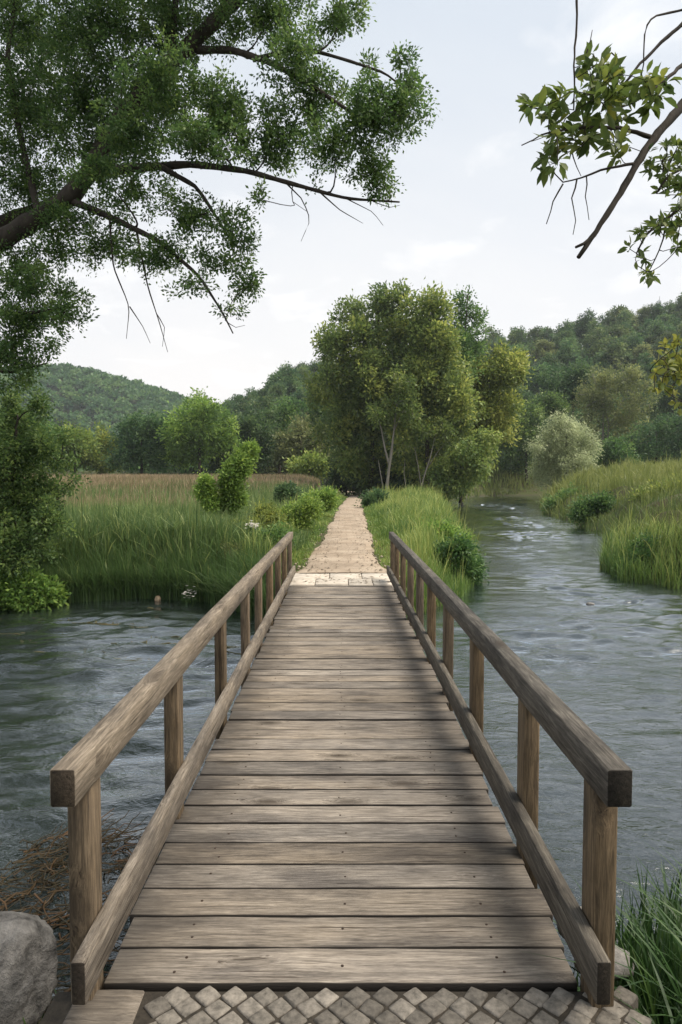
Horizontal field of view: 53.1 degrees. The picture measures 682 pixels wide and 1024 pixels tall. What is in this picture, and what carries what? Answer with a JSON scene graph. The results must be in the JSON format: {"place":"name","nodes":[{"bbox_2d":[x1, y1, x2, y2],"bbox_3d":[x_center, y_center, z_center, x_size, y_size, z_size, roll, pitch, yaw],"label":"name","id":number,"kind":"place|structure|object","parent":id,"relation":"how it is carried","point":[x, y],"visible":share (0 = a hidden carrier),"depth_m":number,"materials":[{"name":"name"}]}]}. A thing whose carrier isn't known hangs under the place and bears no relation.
{"place":"outdoors","nodes":[
{"label":"outdoors","id":0,"kind":"place"},
{"bbox_2d":[1,375,173,436],"bbox_3d":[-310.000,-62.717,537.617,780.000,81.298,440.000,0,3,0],"label":"distant hill","id":1,"kind":"structure","parent":0,"point":[79,409],"depth_m":445.29,"materials":[{"name":"plant"}]},
{"bbox_2d":[0,362,192,437],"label":"distant forest","id":2,"kind":"object","parent":1,"relation":"on","point":[155,398],"visible":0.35,"depth_m":455.27,"materials":[{"name":"green plant"}]},
{"bbox_2d":[31,472,320,506],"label":"dry meadow","id":3,"kind":"structure","parent":0,"point":[142,478],"depth_m":56.66,"materials":[{"name":"brown plant"}]},
{"bbox_2d":[0,496,681,996],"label":"river water","id":4,"kind":"structure","parent":0,"point":[606,668],"depth_m":8.08,"materials":[{"name":"liquid"}]},
{"bbox_2d":[0,808,162,1012],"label":"dead weed","id":5,"kind":"object","parent":4,"relation":"in","point":[46,882],"visible":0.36,"depth_m":4.14,"materials":[{"name":"plant"}]},
{"bbox_2d":[0,607,240,658],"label":"water weed","id":6,"kind":"object","parent":4,"relation":"in","point":[131,641],"visible":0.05,"depth_m":10.78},
{"bbox_2d":[0,0,681,403],"label":"sky","id":7,"kind":"structure","parent":0,"point":[473,211],"materials":[{"name":"white"}]},
{"bbox_2d":[289,573,393,588],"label":"threshold paving","id":8,"kind":"structure","parent":0,"point":[298,579],"depth_m":11.47,"materials":[{"name":"stone"}]},
{"bbox_2d":[296,491,399,576],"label":"path","id":9,"kind":"structure","parent":0,"point":[347,557],"depth_m":16.70,"materials":[{"name":"gravel"}]},
{"bbox_2d":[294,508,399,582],"bbox_3d":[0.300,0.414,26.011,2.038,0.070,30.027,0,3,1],"label":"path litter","id":10,"kind":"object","parent":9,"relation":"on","point":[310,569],"visible":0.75,"depth_m":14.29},
{"bbox_2d":[21,468,681,1023],"bbox_3d":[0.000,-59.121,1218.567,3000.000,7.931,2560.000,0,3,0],"label":"ground","id":11,"kind":"structure","parent":0,"point":[539,492],"depth_m":34.87,"materials":[{"name":"plant"}]},
{"bbox_2d":[0,911,57,1023],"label":"boulder","id":12,"kind":"object","parent":11,"relation":"on","point":[28,965],"visible":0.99,"depth_m":2.55,"materials":[{"name":"stone"}]},
{"bbox_2d":[0,562,71,611],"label":"bank shrub","id":13,"kind":"object","parent":11,"relation":"on","point":[32,595],"visible":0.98,"depth_m":12.75,"materials":[{"name":"green plant"}]},
{"bbox_2d":[6,409,72,473],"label":"tree","id":14,"kind":"object","parent":11,"relation":"on","point":[48,426],"visible":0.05,"depth_m":94.26,"materials":[{"name":"green plant"}]},
{"bbox_2d":[0,385,91,585],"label":"tree","id":15,"kind":"object","parent":11,"relation":"on","point":[19,500],"visible":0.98,"depth_m":13.18,"materials":[{"name":"green plant"}]},
{"bbox_2d":[44,419,105,474],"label":"tree","id":16,"kind":"object","parent":11,"relation":"on","point":[85,437],"visible":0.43,"depth_m":99.34,"materials":[{"name":"green plant"}]},
{"bbox_2d":[81,420,123,474],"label":"tree","id":17,"kind":"object","parent":11,"relation":"on","point":[98,467],"visible":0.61,"depth_m":101.95,"materials":[{"name":"green plant"}]},
{"bbox_2d":[100,409,176,474],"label":"tree","id":18,"kind":"object","parent":11,"relation":"on","point":[144,431],"visible":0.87,"depth_m":96.62,"materials":[{"name":"green plant"}]},
{"bbox_2d":[11,539,303,617],"bbox_3d":[-4.016,1.159,13.485,7.848,1.395,4.003,1,3,12],"label":"reed fringe","id":19,"kind":"object","parent":11,"relation":"on","point":[93,579],"visible":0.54,"depth_m":13.73,"materials":[{"name":"plant"}]},
{"bbox_2d":[10,496,322,615],"bbox_3d":[-7.381,0.388,21.808,13.985,2.306,19.919,0,3,0],"label":"reed bed","id":20,"kind":"object","parent":11,"relation":"on","point":[97,533],"visible":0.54,"depth_m":14.86,"materials":[{"name":"plant"}]},
{"bbox_2d":[36,474,319,531],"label":"meadow grass","id":21,"kind":"structure","parent":11,"relation":"on","point":[254,496],"depth_m":37.31,"materials":[{"name":"plant"}]},
{"bbox_2d":[182,585,196,604],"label":"flower clump","id":22,"kind":"object","parent":11,"relation":"on","point":[189,595],"visible":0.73,"depth_m":13.42,"materials":[{"name":"white plant"}]},
{"bbox_2d":[154,386,243,473],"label":"tree","id":23,"kind":"object","parent":11,"relation":"on","point":[208,431],"visible":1,"depth_m":93.31,"materials":[{"name":"green plant"}]},
{"bbox_2d":[190,466,222,516],"bbox_3d":[-4.311,-0.326,22.003,1.082,2.357,1.052,1,3,25],"label":"sapling","id":24,"kind":"object","parent":11,"relation":"on","point":[205,490],"visible":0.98,"depth_m":21.86,"materials":[{"name":"green plant"}]},
{"bbox_2d":[0,0,442,395],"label":"overhanging tree","id":25,"kind":"object","parent":11,"relation":"on","point":[121,130],"visible":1,"depth_m":10.20,"materials":[{"name":"green plant"}]},
{"bbox_2d":[205,440,243,473],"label":"field shrub","id":26,"kind":"object","parent":11,"relation":"on","point":[214,466],"visible":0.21,"depth_m":98.38,"materials":[{"name":"green plant"}]},
{"bbox_2d":[214,540,248,561],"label":"leafy bush","id":27,"kind":"object","parent":11,"relation":"on","point":[229,548],"visible":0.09,"depth_m":14.40,"materials":[{"name":"green plant"}]},
{"bbox_2d":[211,437,266,517],"bbox_3d":[-3.416,-0.763,22.384,1.935,3.480,1.498,0,3,0],"label":"sapling","id":28,"kind":"object","parent":11,"relation":"on","point":[237,468],"visible":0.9,"depth_m":22.15,"materials":[{"name":"green plant"}]},
{"bbox_2d":[228,400,285,474],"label":"tree","id":29,"kind":"object","parent":11,"relation":"on","point":[251,424],"visible":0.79,"depth_m":105.11,"materials":[{"name":"green plant"}]},
{"bbox_2d":[227,498,292,529],"bbox_3d":[-2.291,0.305,18.191,1.888,1.381,1.488,1,3,22],"label":"weed clump","id":30,"kind":"object","parent":11,"relation":"on","point":[268,510],"visible":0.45,"depth_m":18.09,"materials":[{"name":"green plant"}]},
{"bbox_2d":[245,520,299,548],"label":"leafy bush","id":31,"kind":"object","parent":11,"relation":"on","point":[275,532],"visible":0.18,"depth_m":14.96,"materials":[{"name":"green plant"}]},
{"bbox_2d":[265,393,308,473],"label":"tree","id":32,"kind":"object","parent":11,"relation":"on","point":[286,410],"visible":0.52,"depth_m":115.04,"materials":[{"name":"green plant"}]},
{"bbox_2d":[272,480,302,504],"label":"round shrub","id":33,"kind":"object","parent":11,"relation":"on","point":[284,490],"visible":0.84,"depth_m":35.83,"materials":[{"name":"green plant"}]},
{"bbox_2d":[266,412,336,467],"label":"tree","id":34,"kind":"object","parent":11,"relation":"on","point":[299,439],"visible":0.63,"depth_m":97.43,"materials":[{"name":"green plant"}]},
{"bbox_2d":[275,489,327,530],"bbox_3d":[-1.348,0.097,21.124,1.954,1.707,1.562,0,3,0],"label":"weed clump","id":35,"kind":"object","parent":11,"relation":"on","point":[304,511],"visible":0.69,"depth_m":20.81,"materials":[{"name":"green plant"}]},
{"bbox_2d":[281,447,332,481],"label":"field shrub","id":36,"kind":"object","parent":11,"relation":"on","point":[308,463],"visible":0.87,"depth_m":87.65,"materials":[{"name":"green plant"}]},
{"bbox_2d":[297,483,341,516],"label":"weed clump","id":37,"kind":"object","parent":11,"relation":"on","point":[327,496],"visible":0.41,"depth_m":29.71,"materials":[{"name":"green plant"}]},
{"bbox_2d":[303,383,341,485],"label":"tree","id":38,"kind":"object","parent":11,"relation":"on","point":[311,416],"visible":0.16,"depth_m":103.10,"materials":[{"name":"green plant"}]},
{"bbox_2d":[50,532,632,1023],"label":"footbridge","id":39,"kind":"object","parent":11,"relation":"on","point":[336,822],"visible":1,"depth_m":3.04,"materials":[{"name":"brown wood"}]},
{"bbox_2d":[323,443,364,494],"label":"undergrowth shrub","id":40,"kind":"object","parent":11,"relation":"on","point":[335,480],"visible":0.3,"depth_m":72.90,"materials":[{"name":"green plant"}]},
{"bbox_2d":[40,986,651,1023],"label":"cobble paving","id":41,"kind":"structure","parent":11,"relation":"on","point":[182,1002],"depth_m":2.20,"materials":[{"name":"stone"}]},
{"bbox_2d":[296,278,418,488],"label":"poplar tree","id":42,"kind":"object","parent":11,"relation":"on","point":[369,363],"visible":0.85,"depth_m":66.24,"materials":[{"name":"green plant"}]},
{"bbox_2d":[342,445,400,495],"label":"undergrowth shrub","id":43,"kind":"object","parent":11,"relation":"on","point":[377,482],"visible":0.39,"depth_m":69.39,"materials":[{"name":"green plant"}]},
{"bbox_2d":[353,486,391,507],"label":"weed clump","id":44,"kind":"object","parent":11,"relation":"on","point":[368,497],"visible":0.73,"depth_m":39.91,"materials":[{"name":"green plant"}]},
{"bbox_2d":[361,363,425,488],"bbox_3d":[4.758,-7.405,62.549,5.870,12.341,4.020,0,3,0],"label":"pale trunk tree","id":45,"kind":"object","parent":11,"relation":"on","point":[404,397],"visible":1,"depth_m":62.19,"materials":[{"name":"green plant"}]},
{"bbox_2d":[383,456,459,500],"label":"undergrowth shrub","id":46,"kind":"object","parent":11,"relation":"on","point":[398,482],"visible":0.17,"depth_m":67.96,"materials":[{"name":"green plant"}]},
{"bbox_2d":[378,276,485,488],"bbox_3d":[8.700,-11.716,66.707,10.349,21.049,9.532,0,3,0],"label":"poplar tree","id":47,"kind":"object","parent":11,"relation":"on","point":[429,337],"visible":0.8,"depth_m":64.46,"materials":[{"name":"green plant"}]},
{"bbox_2d":[404,411,459,487],"bbox_3d":[8.521,-5.443,63.408,5.403,8.082,3.656,0,3,0],"label":"pale trunk tree","id":48,"kind":"object","parent":11,"relation":"on","point":[436,428],"visible":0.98,"depth_m":63.03,"materials":[{"name":"green plant"}]},
{"bbox_2d":[415,517,475,544],"bbox_3d":[2.834,0.750,18.813,1.726,1.289,1.325,0,3,0],"label":"weed clump","id":49,"kind":"object","parent":11,"relation":"on","point":[451,529],"visible":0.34,"depth_m":18.60,"materials":[{"name":"green plant"}]},
{"bbox_2d":[229,481,681,617],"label":"path grass","id":50,"kind":"structure","parent":11,"relation":"on","point":[402,512],"depth_m":17.78,"materials":[{"name":"plant"}]},
{"bbox_2d":[429,532,490,585],"bbox_3d":[2.672,1.232,15.795,1.715,1.582,1.573,0,3,0],"label":"leafy bush","id":51,"kind":"object","parent":11,"relation":"on","point":[462,550],"visible":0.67,"depth_m":15.43,"materials":[{"name":"green plant"}]},
{"bbox_2d":[422,425,505,501],"bbox_3d":[11.442,-4.409,63.511,7.658,7.482,6.307,0,3,0],"label":"leafy bush","id":52,"kind":"object","parent":11,"relation":"on","point":[478,454],"visible":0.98,"depth_m":63.16,"materials":[{"name":"green plant"}]},
{"bbox_2d":[447,285,494,388],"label":"poplar tree","id":53,"kind":"object","parent":11,"relation":"on","point":[470,342],"visible":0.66,"depth_m":70.05,"materials":[{"name":"green plant"}]},
{"bbox_2d":[452,336,535,502],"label":"yellowing tree","id":54,"kind":"object","parent":11,"relation":"on","point":[496,380],"visible":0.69,"depth_m":70.92,"materials":[{"name":"green plant"}]},
{"bbox_2d":[488,385,571,484],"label":"slope tree","id":55,"kind":"object","parent":11,"relation":"on","point":[514,455],"visible":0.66,"depth_m":103.42,"materials":[{"name":"green plant"}]},
{"bbox_2d":[535,481,588,513],"bbox_3d":[15.370,-0.714,46.928,3.866,2.976,3.032,0,3,0],"label":"leafy bush","id":56,"kind":"object","parent":11,"relation":"on","point":[550,501],"visible":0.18,"depth_m":47.05,"materials":[{"name":"green plant"}]},
{"bbox_2d":[522,408,604,490],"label":"willow bush","id":57,"kind":"object","parent":11,"relation":"on","point":[557,442],"visible":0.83,"depth_m":73.91,"materials":[{"name":"green plant"}]},
{"bbox_2d":[532,356,598,418],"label":"slope tree","id":58,"kind":"object","parent":11,"relation":"on","point":[565,383],"visible":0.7,"depth_m":118.17,"materials":[{"name":"green plant"}]},
{"bbox_2d":[458,449,681,588],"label":"bank grass","id":59,"kind":"structure","parent":11,"relation":"on","point":[629,474],"depth_m":38.10,"materials":[{"name":"plant"}]},
{"bbox_2d":[565,489,619,527],"bbox_3d":[13.325,-0.227,35.068,3.694,2.351,2.336,0,3,0],"label":"leafy bush","id":60,"kind":"object","parent":11,"relation":"on","point":[591,505],"visible":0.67,"depth_m":34.82,"materials":[{"name":"green plant"}]},
{"bbox_2d":[515,0,681,414],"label":"riverside tree","id":61,"kind":"object","parent":11,"relation":"on","point":[615,95],"visible":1,"depth_m":3.35,"materials":[{"name":"green plant"}]},
{"bbox_2d":[523,840,681,1023],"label":"lush grass","id":62,"kind":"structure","parent":11,"relation":"on","point":[654,983],"depth_m":2.67,"materials":[{"name":"plant"}]},
{"bbox_2d":[574,946,634,981],"bbox_3d":[1.058,1.809,2.750,0.238,0.109,0.194,0,3,0],"label":"stone","id":63,"kind":"object","parent":11,"relation":"on","point":[620,958],"visible":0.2,"depth_m":2.69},
{"bbox_2d":[567,357,664,445],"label":"slope tree","id":64,"kind":"object","parent":11,"relation":"on","point":[614,384],"visible":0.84,"depth_m":109.28,"materials":[{"name":"green plant"}]},
{"bbox_2d":[591,433,648,469],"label":"riverside shrub","id":65,"kind":"object","parent":11,"relation":"on","point":[616,448],"visible":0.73,"depth_m":86.06,"materials":[{"name":"green plant"}]},
{"bbox_2d":[611,528,665,578],"bbox_3d":[7.492,1.309,16.859,1.701,1.761,1.595,0,3,0],"label":"leafy bush","id":66,"kind":"object","parent":11,"relation":"on","point":[640,545],"visible":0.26,"depth_m":16.98,"materials":[{"name":"green plant"}]},
{"bbox_2d":[621,407,681,464],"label":"slope tree","id":67,"kind":"object","parent":11,"relation":"on","point":[665,424],"visible":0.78,"depth_m":91.42,"materials":[{"name":"green plant"}]},
{"bbox_2d":[627,473,680,500],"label":"weed clump","id":68,"kind":"object","parent":11,"relation":"on","point":[637,491],"visible":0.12,"depth_m":29.90,"materials":[{"name":"green plant"}]},
{"bbox_2d":[639,372,681,435],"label":"slope tree","id":69,"kind":"object","parent":11,"relation":"on","point":[664,401],"visible":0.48,"depth_m":123.69,"materials":[{"name":"green plant"}]},
{"bbox_2d":[117,304,681,485],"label":"hill","id":70,"kind":"structure","parent":0,"point":[582,350],"depth_m":199.56,"materials":[{"name":"plant"}]},
{"bbox_2d":[19,423,291,474],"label":"valley wood","id":71,"kind":"object","parent":70,"relation":"on","point":[183,470],"visible":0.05,"depth_m":126.02,"materials":[{"name":"green plant"}]},
{"bbox_2d":[247,394,278,418],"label":"hillside tree","id":72,"kind":"object","parent":70,"relation":"on","point":[265,403],"visible":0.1,"depth_m":165.09,"materials":[{"name":"green plant"}]},
{"bbox_2d":[257,447,289,474],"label":"hillside tree","id":73,"kind":"object","parent":70,"relation":"on","point":[274,470],"visible":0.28,"depth_m":120.80,"materials":[{"name":"green plant"}]},
{"bbox_2d":[265,381,288,400],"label":"hillside tree","id":74,"kind":"object","parent":70,"relation":"on","point":[280,388],"visible":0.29,"depth_m":194.61,"materials":[{"name":"green plant"}]},
{"bbox_2d":[262,367,294,388],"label":"hillside tree","id":75,"kind":"object","parent":70,"relation":"on","point":[273,378],"visible":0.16,"depth_m":213.14,"materials":[{"name":"green plant"}]},
{"bbox_2d":[273,361,305,395],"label":"hillside tree","id":76,"kind":"object","parent":70,"relation":"on","point":[292,380],"visible":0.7,"depth_m":203.03,"materials":[{"name":"green plant"}]},
{"bbox_2d":[285,386,307,408],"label":"hillside tree","id":77,"kind":"object","parent":70,"relation":"on","point":[298,394],"visible":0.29,"depth_m":184.74,"materials":[{"name":"green plant"}]},
{"bbox_2d":[293,365,312,389],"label":"hillside tree","id":78,"kind":"object","parent":70,"relation":"on","point":[303,370],"visible":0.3,"depth_m":214.44,"materials":[{"name":"green plant"}]},
{"bbox_2d":[483,324,502,341],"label":"hillside tree","id":79,"kind":"object","parent":70,"relation":"on","point":[494,333],"visible":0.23,"depth_m":250.89,"materials":[{"name":"green plant"}]},
{"bbox_2d":[505,331,526,349],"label":"hillside tree","id":80,"kind":"object","parent":70,"relation":"on","point":[514,342],"visible":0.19,"depth_m":223.19,"materials":[{"name":"green plant"}]},
{"bbox_2d":[513,384,541,403],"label":"hillside tree","id":81,"kind":"object","parent":70,"relation":"on","point":[524,394],"visible":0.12,"depth_m":172.59,"materials":[{"name":"green plant"}]},
{"bbox_2d":[525,325,543,345],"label":"hillside tree","id":82,"kind":"object","parent":70,"relation":"on","point":[534,331],"visible":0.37,"depth_m":245.10,"materials":[{"name":"green plant"}]},
{"bbox_2d":[523,360,551,394],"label":"hillside tree","id":83,"kind":"object","parent":70,"relation":"on","point":[542,366],"visible":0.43,"depth_m":186.01,"materials":[{"name":"green plant"}]},
{"bbox_2d":[529,337,558,360],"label":"hillside tree","id":84,"kind":"object","parent":70,"relation":"on","point":[546,345],"visible":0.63,"depth_m":212.76,"materials":[{"name":"green plant"}]},
{"bbox_2d":[532,352,562,375],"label":"hillside tree","id":85,"kind":"object","parent":70,"relation":"on","point":[551,359],"visible":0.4,"depth_m":200.00,"materials":[{"name":"green plant"}]},
{"bbox_2d":[550,338,581,368],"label":"hillside tree","id":86,"kind":"object","parent":70,"relation":"on","point":[566,352],"visible":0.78,"depth_m":203.56,"materials":[{"name":"green plant"}]},
{"bbox_2d":[551,329,581,350],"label":"hillside tree","id":87,"kind":"object","parent":70,"relation":"on","point":[557,339],"visible":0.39,"depth_m":219.14,"materials":[{"name":"green plant"}]},
{"bbox_2d":[553,318,580,342],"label":"hillside tree","id":88,"kind":"object","parent":70,"relation":"on","point":[567,325],"visible":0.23,"depth_m":231.32,"materials":[{"name":"green plant"}]},
{"bbox_2d":[574,307,597,337],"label":"hillside tree","id":89,"kind":"object","parent":70,"relation":"on","point":[581,325],"visible":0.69,"depth_m":235.47,"materials":[{"name":"green plant"}]},
{"bbox_2d":[579,318,606,347],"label":"hillside tree","id":90,"kind":"object","parent":70,"relation":"on","point":[592,328],"visible":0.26,"depth_m":220.22,"materials":[{"name":"green plant"}]},
{"bbox_2d":[586,323,609,358],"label":"hillside tree","id":91,"kind":"object","parent":70,"relation":"on","point":[597,345],"visible":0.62,"depth_m":204.69,"materials":[{"name":"green plant"}]},
{"bbox_2d":[590,350,613,376],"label":"hillside tree","id":92,"kind":"object","parent":70,"relation":"on","point":[602,363],"visible":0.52,"depth_m":193.13,"materials":[{"name":"green plant"}]},
{"bbox_2d":[594,333,634,368],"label":"hillside tree","id":93,"kind":"object","parent":70,"relation":"on","point":[616,350],"visible":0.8,"depth_m":193.07,"materials":[{"name":"green plant"}]},
{"bbox_2d":[602,304,627,327],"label":"hillside tree","id":94,"kind":"object","parent":70,"relation":"on","point":[611,317],"visible":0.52,"depth_m":247.19,"materials":[{"name":"green plant"}]},
{"bbox_2d":[605,321,631,338],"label":"hillside tree","id":95,"kind":"object","parent":70,"relation":"on","point":[617,330],"visible":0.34,"depth_m":213.13,"materials":[{"name":"green plant"}]},
{"bbox_2d":[615,308,633,329],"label":"hillside tree","id":96,"kind":"object","parent":70,"relation":"on","point":[626,317],"visible":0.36,"depth_m":232.37,"materials":[{"name":"green plant"}]},
{"bbox_2d":[620,363,651,393],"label":"hillside tree","id":97,"kind":"object","parent":70,"relation":"on","point":[646,376],"visible":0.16,"depth_m":177.97,"materials":[{"name":"green plant"}]},
{"bbox_2d":[626,332,646,352],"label":"hillside tree","id":98,"kind":"object","parent":70,"relation":"on","point":[637,340],"visible":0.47,"depth_m":203.75,"materials":[{"name":"green plant"}]},
{"bbox_2d":[625,341,655,367],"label":"hillside tree","id":99,"kind":"object","parent":70,"relation":"on","point":[640,348],"visible":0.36,"depth_m":192.82,"materials":[{"name":"green plant"}]},
{"bbox_2d":[637,303,654,326],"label":"hillside tree","id":100,"kind":"object","parent":70,"relation":"on","point":[644,312],"visible":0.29,"depth_m":240.92,"materials":[{"name":"green plant"}]},
{"bbox_2d":[636,350,657,382],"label":"hillside tree","id":101,"kind":"object","parent":70,"relation":"on","point":[648,366],"visible":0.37,"depth_m":184.43,"materials":[{"name":"green plant"}]},
{"bbox_2d":[643,327,664,347],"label":"hillside tree","id":102,"kind":"object","parent":70,"relation":"on","point":[648,340],"visible":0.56,"depth_m":209.52,"materials":[{"name":"green plant"}]},
{"bbox_2d":[644,301,670,321],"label":"hillside tree","id":103,"kind":"object","parent":70,"relation":"on","point":[660,310],"visible":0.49,"depth_m":234.03,"materials":[{"name":"green plant"}]},
{"bbox_2d":[641,319,677,345],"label":"hillside tree","id":104,"kind":"object","parent":70,"relation":"on","point":[660,325],"visible":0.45,"depth_m":210.46,"materials":[{"name":"green plant"}]},
{"bbox_2d":[651,339,670,365],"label":"hillside tree","id":105,"kind":"object","parent":70,"relation":"on","point":[656,347],"visible":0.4,"depth_m":195.91,"materials":[{"name":"green plant"}]},
{"bbox_2d":[652,330,680,350],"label":"hillside tree","id":106,"kind":"object","parent":70,"relation":"on","point":[667,335],"visible":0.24,"depth_m":203.58,"materials":[{"name":"green plant"}]},
{"bbox_2d":[657,313,681,329],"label":"hillside tree","id":107,"kind":"object","parent":70,"relation":"on","point":[672,319],"visible":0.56,"depth_m":221.85,"materials":[{"name":"green plant"}]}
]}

